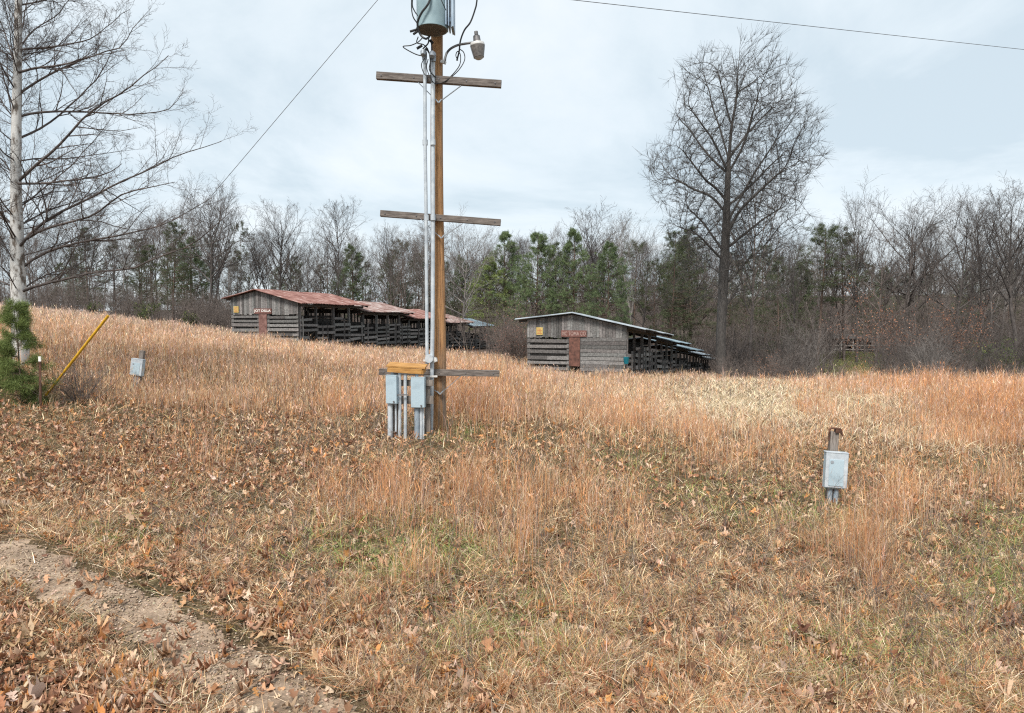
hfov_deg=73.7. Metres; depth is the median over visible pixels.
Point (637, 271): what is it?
bare tree
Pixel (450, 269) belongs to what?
bare tree
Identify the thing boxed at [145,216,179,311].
bare tree
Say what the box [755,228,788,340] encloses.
bare tree
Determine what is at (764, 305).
pine tree
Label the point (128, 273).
bare tree
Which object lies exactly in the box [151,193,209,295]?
bare tree
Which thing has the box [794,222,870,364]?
pine tree
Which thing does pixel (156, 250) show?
bare tree
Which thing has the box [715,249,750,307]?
bare tree
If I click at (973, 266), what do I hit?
bare tree
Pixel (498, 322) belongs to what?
undergrowth
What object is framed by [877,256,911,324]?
bare tree
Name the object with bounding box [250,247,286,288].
bare tree
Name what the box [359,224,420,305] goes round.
bare tree
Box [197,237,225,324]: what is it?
pine tree
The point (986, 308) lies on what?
pine tree
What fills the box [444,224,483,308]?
bare tree
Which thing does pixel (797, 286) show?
bare tree
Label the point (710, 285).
bare tree
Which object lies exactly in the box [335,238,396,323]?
bare tree
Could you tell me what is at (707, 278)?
bare tree
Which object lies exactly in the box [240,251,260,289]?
bare tree
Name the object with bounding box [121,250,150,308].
pine tree
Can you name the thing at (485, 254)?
bare tree
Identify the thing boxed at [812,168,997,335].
bare tree
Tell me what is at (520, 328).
shrub
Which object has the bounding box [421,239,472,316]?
bare tree
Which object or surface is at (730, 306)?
pine tree
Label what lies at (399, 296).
pine tree
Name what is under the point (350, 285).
pine tree
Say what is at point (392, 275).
bare tree
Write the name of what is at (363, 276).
pine tree
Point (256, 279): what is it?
bare tree
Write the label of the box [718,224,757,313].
bare tree
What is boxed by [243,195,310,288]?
bare tree
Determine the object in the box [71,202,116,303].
bare tree
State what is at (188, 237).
bare tree
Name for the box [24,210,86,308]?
bare tree
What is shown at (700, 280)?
bare tree
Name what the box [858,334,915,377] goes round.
shrub
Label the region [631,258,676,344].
pine tree
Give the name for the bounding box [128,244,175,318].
pine tree
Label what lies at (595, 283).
bare tree
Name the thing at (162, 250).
bare tree
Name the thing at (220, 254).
bare tree
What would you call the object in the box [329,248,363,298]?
bare tree
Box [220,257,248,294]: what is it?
bare tree
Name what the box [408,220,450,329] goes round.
bare tree
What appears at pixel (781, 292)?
bare tree
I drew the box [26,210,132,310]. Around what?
bare tree
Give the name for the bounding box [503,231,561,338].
pine tree
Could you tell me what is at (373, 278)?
bare tree
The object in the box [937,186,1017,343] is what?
bare tree
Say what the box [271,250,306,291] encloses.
bare tree
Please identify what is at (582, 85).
sky
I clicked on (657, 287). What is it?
bare tree
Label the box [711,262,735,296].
bare tree
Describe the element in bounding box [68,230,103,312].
bare tree
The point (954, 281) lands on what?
bare tree
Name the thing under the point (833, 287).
bare tree
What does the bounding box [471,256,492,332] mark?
bare tree
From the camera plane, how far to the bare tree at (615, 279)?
109.01 m
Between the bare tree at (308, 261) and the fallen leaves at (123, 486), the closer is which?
the fallen leaves at (123, 486)
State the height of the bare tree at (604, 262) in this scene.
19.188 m
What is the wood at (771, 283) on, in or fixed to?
on the ground at (212, 615)
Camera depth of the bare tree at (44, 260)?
102.03 m
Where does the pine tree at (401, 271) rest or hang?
on the ground at (212, 615)
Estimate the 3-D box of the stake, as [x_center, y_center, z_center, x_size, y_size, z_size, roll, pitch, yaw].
[-9.715,0.638,14.073,0.073,1.279,0.046,0,3,0]
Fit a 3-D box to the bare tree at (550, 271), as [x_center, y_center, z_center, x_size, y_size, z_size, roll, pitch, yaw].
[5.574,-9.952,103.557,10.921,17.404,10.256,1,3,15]
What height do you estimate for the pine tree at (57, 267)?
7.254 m
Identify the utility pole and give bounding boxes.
[376,0,501,434]
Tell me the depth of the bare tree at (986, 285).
90.98 m
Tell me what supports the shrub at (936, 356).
on the ground at (212, 615)
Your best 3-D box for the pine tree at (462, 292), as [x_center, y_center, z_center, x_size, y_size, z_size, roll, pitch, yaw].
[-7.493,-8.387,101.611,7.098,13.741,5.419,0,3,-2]
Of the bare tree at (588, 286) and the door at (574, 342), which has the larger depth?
the bare tree at (588, 286)
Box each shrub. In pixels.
[36,348,133,404]
[480,320,526,357]
[484,312,536,363]
[485,299,547,361]
[747,350,782,375]
[773,308,842,377]
[822,275,962,373]
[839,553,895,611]
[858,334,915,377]
[888,324,965,376]
[922,294,999,367]
[971,336,1023,377]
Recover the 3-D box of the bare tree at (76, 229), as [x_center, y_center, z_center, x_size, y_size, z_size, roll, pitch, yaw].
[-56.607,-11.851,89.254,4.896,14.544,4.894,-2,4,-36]
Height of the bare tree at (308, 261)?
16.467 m
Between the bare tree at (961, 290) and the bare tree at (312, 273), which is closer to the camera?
the bare tree at (961, 290)
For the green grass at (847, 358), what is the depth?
84.01 m
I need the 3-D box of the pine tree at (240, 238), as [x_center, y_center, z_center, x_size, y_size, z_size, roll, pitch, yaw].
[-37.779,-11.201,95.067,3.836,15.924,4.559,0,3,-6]
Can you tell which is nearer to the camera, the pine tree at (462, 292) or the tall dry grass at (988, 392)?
the tall dry grass at (988, 392)
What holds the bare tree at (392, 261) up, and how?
on the ground at (212, 615)
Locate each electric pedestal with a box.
[130,350,145,386]
[822,427,848,503]
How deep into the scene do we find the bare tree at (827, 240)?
87.94 m
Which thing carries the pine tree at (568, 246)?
on the ground at (212, 615)
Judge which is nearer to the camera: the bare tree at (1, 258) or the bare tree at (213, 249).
the bare tree at (213, 249)
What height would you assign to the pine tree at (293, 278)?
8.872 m
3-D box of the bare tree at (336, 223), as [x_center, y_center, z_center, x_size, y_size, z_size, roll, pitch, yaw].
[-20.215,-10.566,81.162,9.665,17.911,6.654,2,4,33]
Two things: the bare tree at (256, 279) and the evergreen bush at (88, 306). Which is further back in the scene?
the bare tree at (256, 279)
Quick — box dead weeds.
[0,301,1023,696]
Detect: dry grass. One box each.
[0,300,1023,701]
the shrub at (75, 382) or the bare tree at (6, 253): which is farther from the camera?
the bare tree at (6, 253)
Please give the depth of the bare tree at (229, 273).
82.24 m
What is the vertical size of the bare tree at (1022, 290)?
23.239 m
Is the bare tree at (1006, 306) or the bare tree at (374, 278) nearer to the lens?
the bare tree at (374, 278)
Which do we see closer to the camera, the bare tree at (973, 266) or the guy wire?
the guy wire
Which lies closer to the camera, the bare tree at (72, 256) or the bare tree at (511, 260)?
the bare tree at (72, 256)
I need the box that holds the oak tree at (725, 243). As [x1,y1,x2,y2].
[632,22,834,375]
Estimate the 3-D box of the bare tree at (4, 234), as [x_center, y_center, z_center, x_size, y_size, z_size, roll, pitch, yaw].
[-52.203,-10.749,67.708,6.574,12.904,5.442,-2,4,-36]
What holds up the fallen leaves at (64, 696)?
on the ground at (212, 615)
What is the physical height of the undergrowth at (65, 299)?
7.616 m
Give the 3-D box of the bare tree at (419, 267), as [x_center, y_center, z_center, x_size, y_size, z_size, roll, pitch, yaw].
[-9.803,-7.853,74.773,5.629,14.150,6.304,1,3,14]
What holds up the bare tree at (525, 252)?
on the ground at (212, 615)
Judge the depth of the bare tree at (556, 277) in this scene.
100.01 m
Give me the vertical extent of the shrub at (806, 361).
5.649 m
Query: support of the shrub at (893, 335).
on the ground at (212, 615)
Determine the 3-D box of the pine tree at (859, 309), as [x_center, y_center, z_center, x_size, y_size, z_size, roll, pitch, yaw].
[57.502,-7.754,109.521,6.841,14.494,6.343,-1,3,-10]
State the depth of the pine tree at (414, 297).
85.65 m
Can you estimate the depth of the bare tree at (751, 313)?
61.73 m
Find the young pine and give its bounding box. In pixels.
[0,297,59,407]
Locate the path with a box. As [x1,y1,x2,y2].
[0,539,357,712]
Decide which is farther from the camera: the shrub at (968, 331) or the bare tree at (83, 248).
the bare tree at (83, 248)
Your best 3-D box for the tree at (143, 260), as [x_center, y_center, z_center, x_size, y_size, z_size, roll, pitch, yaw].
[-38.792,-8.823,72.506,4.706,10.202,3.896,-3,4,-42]
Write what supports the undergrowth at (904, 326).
on the ground at (212, 615)
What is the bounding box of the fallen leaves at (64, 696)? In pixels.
[0,442,1023,712]
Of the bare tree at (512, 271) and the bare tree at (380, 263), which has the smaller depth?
the bare tree at (380, 263)
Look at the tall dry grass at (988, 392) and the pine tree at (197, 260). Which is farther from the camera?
the pine tree at (197, 260)
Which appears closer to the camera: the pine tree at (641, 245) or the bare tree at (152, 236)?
the pine tree at (641, 245)
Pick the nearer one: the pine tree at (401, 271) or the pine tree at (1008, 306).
the pine tree at (401, 271)
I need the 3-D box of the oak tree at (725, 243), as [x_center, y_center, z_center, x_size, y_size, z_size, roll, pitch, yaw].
[16.226,-10.781,49.384,14.143,25.975,13.791,0,3,0]
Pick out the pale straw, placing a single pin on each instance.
(747, 403)
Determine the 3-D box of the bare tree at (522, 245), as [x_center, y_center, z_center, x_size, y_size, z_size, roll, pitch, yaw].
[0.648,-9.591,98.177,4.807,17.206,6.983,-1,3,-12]
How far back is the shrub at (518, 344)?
40.92 m
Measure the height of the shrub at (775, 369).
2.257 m
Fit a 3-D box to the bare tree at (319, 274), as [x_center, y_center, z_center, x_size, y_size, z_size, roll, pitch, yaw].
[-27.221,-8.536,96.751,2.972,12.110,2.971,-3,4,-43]
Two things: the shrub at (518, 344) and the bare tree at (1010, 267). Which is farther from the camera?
the bare tree at (1010, 267)
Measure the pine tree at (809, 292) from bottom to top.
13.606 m
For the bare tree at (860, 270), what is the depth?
89.87 m
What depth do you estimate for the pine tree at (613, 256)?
69.24 m
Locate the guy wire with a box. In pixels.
[43,0,377,398]
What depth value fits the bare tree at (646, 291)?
81.52 m
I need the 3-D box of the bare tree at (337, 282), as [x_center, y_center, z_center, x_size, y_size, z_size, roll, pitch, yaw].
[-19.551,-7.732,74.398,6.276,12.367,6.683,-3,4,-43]
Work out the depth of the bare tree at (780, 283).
108.43 m
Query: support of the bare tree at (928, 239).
on the ground at (212, 615)
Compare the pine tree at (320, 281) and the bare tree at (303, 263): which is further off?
the pine tree at (320, 281)
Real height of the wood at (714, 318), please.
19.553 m
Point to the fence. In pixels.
(854, 340)
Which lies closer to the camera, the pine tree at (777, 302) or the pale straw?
the pale straw
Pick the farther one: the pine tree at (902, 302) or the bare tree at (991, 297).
the pine tree at (902, 302)
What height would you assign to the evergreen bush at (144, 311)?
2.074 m
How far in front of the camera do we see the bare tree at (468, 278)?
102.16 m
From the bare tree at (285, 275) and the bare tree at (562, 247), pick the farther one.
the bare tree at (562, 247)
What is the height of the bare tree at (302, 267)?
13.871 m
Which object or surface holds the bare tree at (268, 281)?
on the ground at (212, 615)
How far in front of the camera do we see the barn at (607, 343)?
34.34 m
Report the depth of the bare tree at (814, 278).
94.91 m
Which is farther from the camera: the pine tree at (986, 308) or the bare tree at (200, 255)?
the pine tree at (986, 308)
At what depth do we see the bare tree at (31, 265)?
94.75 m
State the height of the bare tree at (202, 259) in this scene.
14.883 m
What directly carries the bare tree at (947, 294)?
on the ground at (212, 615)
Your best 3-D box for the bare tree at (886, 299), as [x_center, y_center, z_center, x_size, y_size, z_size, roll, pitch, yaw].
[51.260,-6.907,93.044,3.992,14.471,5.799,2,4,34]
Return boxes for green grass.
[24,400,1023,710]
[816,351,934,377]
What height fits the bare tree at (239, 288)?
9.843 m
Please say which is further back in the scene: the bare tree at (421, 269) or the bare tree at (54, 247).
the bare tree at (54, 247)
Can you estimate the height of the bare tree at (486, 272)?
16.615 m
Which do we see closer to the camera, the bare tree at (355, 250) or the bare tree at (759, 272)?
the bare tree at (355, 250)
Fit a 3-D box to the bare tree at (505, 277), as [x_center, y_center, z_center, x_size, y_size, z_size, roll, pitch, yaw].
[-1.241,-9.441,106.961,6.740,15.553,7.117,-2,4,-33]
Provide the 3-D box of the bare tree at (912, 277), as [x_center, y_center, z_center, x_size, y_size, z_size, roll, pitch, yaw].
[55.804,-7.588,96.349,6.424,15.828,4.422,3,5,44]
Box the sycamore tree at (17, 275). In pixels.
[0,0,259,365]
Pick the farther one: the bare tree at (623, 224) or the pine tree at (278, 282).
the pine tree at (278, 282)
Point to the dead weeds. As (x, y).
(570, 563)
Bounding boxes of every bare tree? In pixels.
[0,193,9,254]
[0,226,9,295]
[0,235,52,302]
[0,238,9,273]
[23,216,55,297]
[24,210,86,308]
[25,236,52,306]
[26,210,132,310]
[27,232,60,306]
[34,242,80,309]
[58,243,80,311]
[59,211,90,300]
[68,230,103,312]
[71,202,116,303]
[94,234,117,312]
[98,221,126,314]
[104,215,139,315]
[104,245,128,297]
[113,216,158,299]
[115,250,131,314]
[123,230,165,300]
[128,213,176,315]
[141,172,270,321]
[141,211,167,318]
[143,207,181,319]
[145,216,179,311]
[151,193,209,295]
[158,211,205,297]
[173,223,226,294]
[179,195,240,325]
[186,198,244,325]
[188,230,216,317]
[197,244,248,302]
[199,247,235,325]
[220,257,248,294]
[227,256,251,314]
[236,232,280,289]
[238,225,288,288]
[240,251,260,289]
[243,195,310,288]
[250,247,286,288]
[252,237,293,289]
[264,215,332,314]
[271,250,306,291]
[282,243,315,291]
[284,233,330,291]
[287,244,326,308]
[291,220,357,314]
[299,233,361,295]
[302,230,381,300]
[307,194,369,316]
[311,255,329,313]
[323,261,339,294]
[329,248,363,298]
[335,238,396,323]
[340,230,366,297]
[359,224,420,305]
[360,261,382,301]
[362,266,381,295]
[366,235,413,302]
[369,219,413,305]
[377,246,411,305]
[387,244,480,311]
[389,232,430,308]
[397,221,454,326]
[399,227,447,327]
[400,201,518,326]
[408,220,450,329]
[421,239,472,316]
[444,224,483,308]
[461,230,507,340]
[462,257,482,332]
[468,242,508,343]
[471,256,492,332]
[486,251,517,342]
[500,238,530,319]
[501,229,578,313]
[501,230,533,324]
[505,253,527,296]
[514,231,538,310]
[521,222,562,289]
[524,238,578,308]
[542,256,564,304]
[548,226,583,311]
[558,195,641,313]
[558,251,581,309]
[559,254,584,309]
[569,245,613,315]
[570,224,626,318]
[572,241,616,315]
[591,242,641,320]
[598,210,671,337]
[601,231,631,321]
[604,228,691,327]
[616,242,649,338]
[622,229,659,326]
[633,230,679,322]
[635,257,669,327]
[643,261,677,344]
[665,240,712,319]
[669,219,732,360]
[678,234,719,344]
[701,249,718,340]
[703,134,808,375]
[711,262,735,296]
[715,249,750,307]
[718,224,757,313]
[740,241,772,342]
[750,241,818,322]
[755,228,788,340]
[761,220,817,310]
[768,242,805,338]
[773,230,822,359]
[778,239,866,348]
[802,219,840,344]
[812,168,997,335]
[812,218,867,356]
[813,237,886,360]
[817,239,845,352]
[826,187,889,361]
[834,242,869,308]
[838,218,934,363]
[852,257,875,352]
[867,189,973,338]
[875,254,905,345]
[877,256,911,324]
[885,216,962,332]
[892,182,1023,354]
[894,250,930,331]
[902,246,946,353]
[905,195,1023,339]
[913,212,980,337]
[926,228,965,314]
[932,207,1023,357]
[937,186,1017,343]
[938,261,967,356]
[947,256,999,364]
[952,220,1019,356]
[953,169,1023,367]
[956,244,1007,332]
[992,239,1023,355]
[1011,217,1023,305]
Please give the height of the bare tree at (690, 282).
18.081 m
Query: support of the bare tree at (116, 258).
on the ground at (212, 615)
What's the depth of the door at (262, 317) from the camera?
41.42 m
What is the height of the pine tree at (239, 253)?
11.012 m
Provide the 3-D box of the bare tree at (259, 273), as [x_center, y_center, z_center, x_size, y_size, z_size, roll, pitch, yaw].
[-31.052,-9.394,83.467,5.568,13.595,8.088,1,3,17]
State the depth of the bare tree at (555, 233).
105.48 m
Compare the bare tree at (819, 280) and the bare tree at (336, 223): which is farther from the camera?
the bare tree at (819, 280)
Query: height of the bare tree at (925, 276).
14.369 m
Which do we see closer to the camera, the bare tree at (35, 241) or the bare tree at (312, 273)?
the bare tree at (35, 241)
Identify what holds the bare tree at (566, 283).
on the ground at (212, 615)
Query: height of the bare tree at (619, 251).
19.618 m
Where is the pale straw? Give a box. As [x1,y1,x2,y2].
[541,373,1020,456]
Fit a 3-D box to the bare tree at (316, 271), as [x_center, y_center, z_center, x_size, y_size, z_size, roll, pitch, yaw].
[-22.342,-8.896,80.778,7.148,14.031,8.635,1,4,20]
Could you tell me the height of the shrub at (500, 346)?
3.875 m
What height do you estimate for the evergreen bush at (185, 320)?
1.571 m
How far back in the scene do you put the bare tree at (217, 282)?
71.37 m
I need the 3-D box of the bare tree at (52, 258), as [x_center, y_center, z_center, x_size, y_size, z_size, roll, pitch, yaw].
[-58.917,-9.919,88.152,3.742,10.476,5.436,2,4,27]
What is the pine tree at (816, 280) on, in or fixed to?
on the ground at (212, 615)
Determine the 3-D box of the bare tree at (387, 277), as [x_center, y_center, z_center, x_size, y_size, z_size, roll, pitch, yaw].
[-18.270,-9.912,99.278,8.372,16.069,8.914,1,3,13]
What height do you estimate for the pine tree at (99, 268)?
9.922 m
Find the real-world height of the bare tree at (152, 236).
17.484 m
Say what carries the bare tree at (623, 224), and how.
on the ground at (212, 615)
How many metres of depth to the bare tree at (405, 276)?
74.83 m
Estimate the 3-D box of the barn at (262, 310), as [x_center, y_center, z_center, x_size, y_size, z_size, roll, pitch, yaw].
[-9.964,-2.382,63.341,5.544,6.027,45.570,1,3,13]
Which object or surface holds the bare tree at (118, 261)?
on the ground at (212, 615)
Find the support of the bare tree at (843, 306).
on the ground at (212, 615)
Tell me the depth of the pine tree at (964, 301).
108.89 m
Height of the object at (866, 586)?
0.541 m
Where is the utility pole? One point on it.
(435, 21)
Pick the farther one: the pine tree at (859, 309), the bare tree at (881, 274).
the pine tree at (859, 309)
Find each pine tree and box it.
[47,263,74,308]
[62,226,111,304]
[62,255,91,309]
[93,240,133,309]
[119,238,157,306]
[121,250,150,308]
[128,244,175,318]
[147,222,203,319]
[150,246,188,317]
[160,236,219,305]
[196,263,222,302]
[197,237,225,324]
[219,251,253,314]
[229,221,254,283]
[270,266,288,290]
[283,263,309,315]
[289,255,306,310]
[309,264,331,313]
[325,243,379,320]
[347,257,378,301]
[377,253,407,303]
[380,238,422,317]
[387,271,415,324]
[402,253,430,327]
[445,262,467,328]
[446,255,481,324]
[459,256,513,341]
[469,229,535,328]
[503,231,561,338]
[538,240,579,338]
[540,227,606,338]
[581,240,635,337]
[613,238,668,325]
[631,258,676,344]
[633,230,706,355]
[658,239,707,336]
[660,227,716,347]
[702,252,751,339]
[726,261,765,351]
[731,244,795,354]
[745,256,809,359]
[774,262,827,344]
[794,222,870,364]
[808,225,871,359]
[848,264,892,335]
[865,268,902,339]
[887,272,922,335]
[915,276,944,327]
[948,269,988,341]
[962,272,1000,335]
[992,271,1023,328]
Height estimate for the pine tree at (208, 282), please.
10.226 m
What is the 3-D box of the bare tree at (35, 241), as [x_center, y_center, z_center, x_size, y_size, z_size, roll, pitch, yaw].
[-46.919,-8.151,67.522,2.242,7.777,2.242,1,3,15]
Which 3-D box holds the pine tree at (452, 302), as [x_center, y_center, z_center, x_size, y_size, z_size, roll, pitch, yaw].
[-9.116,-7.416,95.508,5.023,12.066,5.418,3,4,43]
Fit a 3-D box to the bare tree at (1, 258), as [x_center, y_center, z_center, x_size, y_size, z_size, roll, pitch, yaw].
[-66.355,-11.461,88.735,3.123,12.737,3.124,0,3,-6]
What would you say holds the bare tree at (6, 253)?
on the ground at (212, 615)
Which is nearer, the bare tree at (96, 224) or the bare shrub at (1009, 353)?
the bare shrub at (1009, 353)
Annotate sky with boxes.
[0,0,1023,310]
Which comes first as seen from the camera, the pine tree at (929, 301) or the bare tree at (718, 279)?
the bare tree at (718, 279)
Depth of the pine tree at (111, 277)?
95.05 m
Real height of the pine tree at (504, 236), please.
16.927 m
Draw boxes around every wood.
[1,264,1023,348]
[455,241,1023,324]
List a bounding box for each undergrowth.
[0,256,242,330]
[186,264,764,373]
[702,272,1023,376]
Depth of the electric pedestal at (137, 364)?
17.92 m
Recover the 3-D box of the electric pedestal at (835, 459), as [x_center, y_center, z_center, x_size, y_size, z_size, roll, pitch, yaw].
[4.706,1.792,9.999,0.313,1.510,0.255,3,1,6]
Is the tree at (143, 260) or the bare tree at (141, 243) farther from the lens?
the bare tree at (141, 243)
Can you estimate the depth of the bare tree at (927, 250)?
91.25 m
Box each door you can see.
[259,314,266,336]
[569,337,579,365]
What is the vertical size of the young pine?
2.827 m
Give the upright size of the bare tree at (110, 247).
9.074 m
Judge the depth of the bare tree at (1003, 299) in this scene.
94.60 m
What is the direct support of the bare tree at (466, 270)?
on the ground at (212, 615)
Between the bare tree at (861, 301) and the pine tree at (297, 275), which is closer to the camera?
the pine tree at (297, 275)
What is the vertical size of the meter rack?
1.820 m
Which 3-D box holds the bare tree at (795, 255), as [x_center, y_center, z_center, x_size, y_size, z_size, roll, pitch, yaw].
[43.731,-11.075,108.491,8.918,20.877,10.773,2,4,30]
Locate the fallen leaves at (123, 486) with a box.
[0,323,1023,523]
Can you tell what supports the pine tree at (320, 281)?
on the ground at (212, 615)
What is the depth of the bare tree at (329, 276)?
81.28 m
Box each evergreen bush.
[85,301,104,313]
[131,301,160,319]
[181,310,199,324]
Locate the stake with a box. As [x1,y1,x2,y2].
[38,356,41,408]
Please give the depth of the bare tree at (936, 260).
98.97 m
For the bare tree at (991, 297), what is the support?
on the ground at (212, 615)
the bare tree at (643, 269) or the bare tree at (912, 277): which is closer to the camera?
the bare tree at (912, 277)
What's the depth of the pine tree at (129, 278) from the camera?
95.23 m
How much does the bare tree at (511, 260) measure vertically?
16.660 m
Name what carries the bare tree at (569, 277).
on the ground at (212, 615)
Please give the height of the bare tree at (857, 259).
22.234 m
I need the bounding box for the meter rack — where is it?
[386,362,433,438]
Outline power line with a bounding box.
[575,0,1023,49]
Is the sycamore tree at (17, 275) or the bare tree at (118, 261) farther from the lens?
the bare tree at (118, 261)
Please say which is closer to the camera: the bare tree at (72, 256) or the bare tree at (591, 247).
the bare tree at (72, 256)
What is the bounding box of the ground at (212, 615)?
[0,295,1023,712]
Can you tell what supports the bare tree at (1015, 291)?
on the ground at (212, 615)
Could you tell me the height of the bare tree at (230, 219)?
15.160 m
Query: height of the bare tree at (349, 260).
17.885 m
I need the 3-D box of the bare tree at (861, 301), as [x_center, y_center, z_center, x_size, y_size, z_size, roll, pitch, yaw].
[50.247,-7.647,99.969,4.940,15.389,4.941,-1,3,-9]
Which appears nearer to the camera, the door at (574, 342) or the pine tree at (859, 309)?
the door at (574, 342)
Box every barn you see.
[221,289,493,349]
[515,312,710,376]
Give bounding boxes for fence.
[752,333,886,350]
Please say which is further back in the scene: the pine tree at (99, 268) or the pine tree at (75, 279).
the pine tree at (75, 279)
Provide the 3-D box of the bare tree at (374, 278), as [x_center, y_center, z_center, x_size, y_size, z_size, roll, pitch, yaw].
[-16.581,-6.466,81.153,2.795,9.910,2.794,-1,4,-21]
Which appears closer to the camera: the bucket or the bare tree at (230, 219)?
the bucket
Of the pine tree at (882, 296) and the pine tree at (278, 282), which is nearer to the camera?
the pine tree at (278, 282)
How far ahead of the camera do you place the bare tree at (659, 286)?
108.39 m
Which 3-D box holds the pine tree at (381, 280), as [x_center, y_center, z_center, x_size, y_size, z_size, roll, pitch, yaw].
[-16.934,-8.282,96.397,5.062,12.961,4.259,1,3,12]
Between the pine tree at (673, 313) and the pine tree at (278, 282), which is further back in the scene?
the pine tree at (278, 282)
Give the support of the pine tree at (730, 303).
on the ground at (212, 615)
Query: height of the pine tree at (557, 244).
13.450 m
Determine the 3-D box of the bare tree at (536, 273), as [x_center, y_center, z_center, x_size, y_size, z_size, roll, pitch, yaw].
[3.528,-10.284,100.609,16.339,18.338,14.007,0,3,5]
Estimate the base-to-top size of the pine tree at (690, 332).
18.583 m
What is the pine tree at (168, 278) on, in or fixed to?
on the ground at (212, 615)
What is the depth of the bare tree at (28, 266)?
90.69 m
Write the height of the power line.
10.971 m
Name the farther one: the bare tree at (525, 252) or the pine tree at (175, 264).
the bare tree at (525, 252)
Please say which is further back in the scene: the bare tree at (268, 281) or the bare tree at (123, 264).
the bare tree at (268, 281)
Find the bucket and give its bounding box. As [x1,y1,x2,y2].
[623,352,629,363]
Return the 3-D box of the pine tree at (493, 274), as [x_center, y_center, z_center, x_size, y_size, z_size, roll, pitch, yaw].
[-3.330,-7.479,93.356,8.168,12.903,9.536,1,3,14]

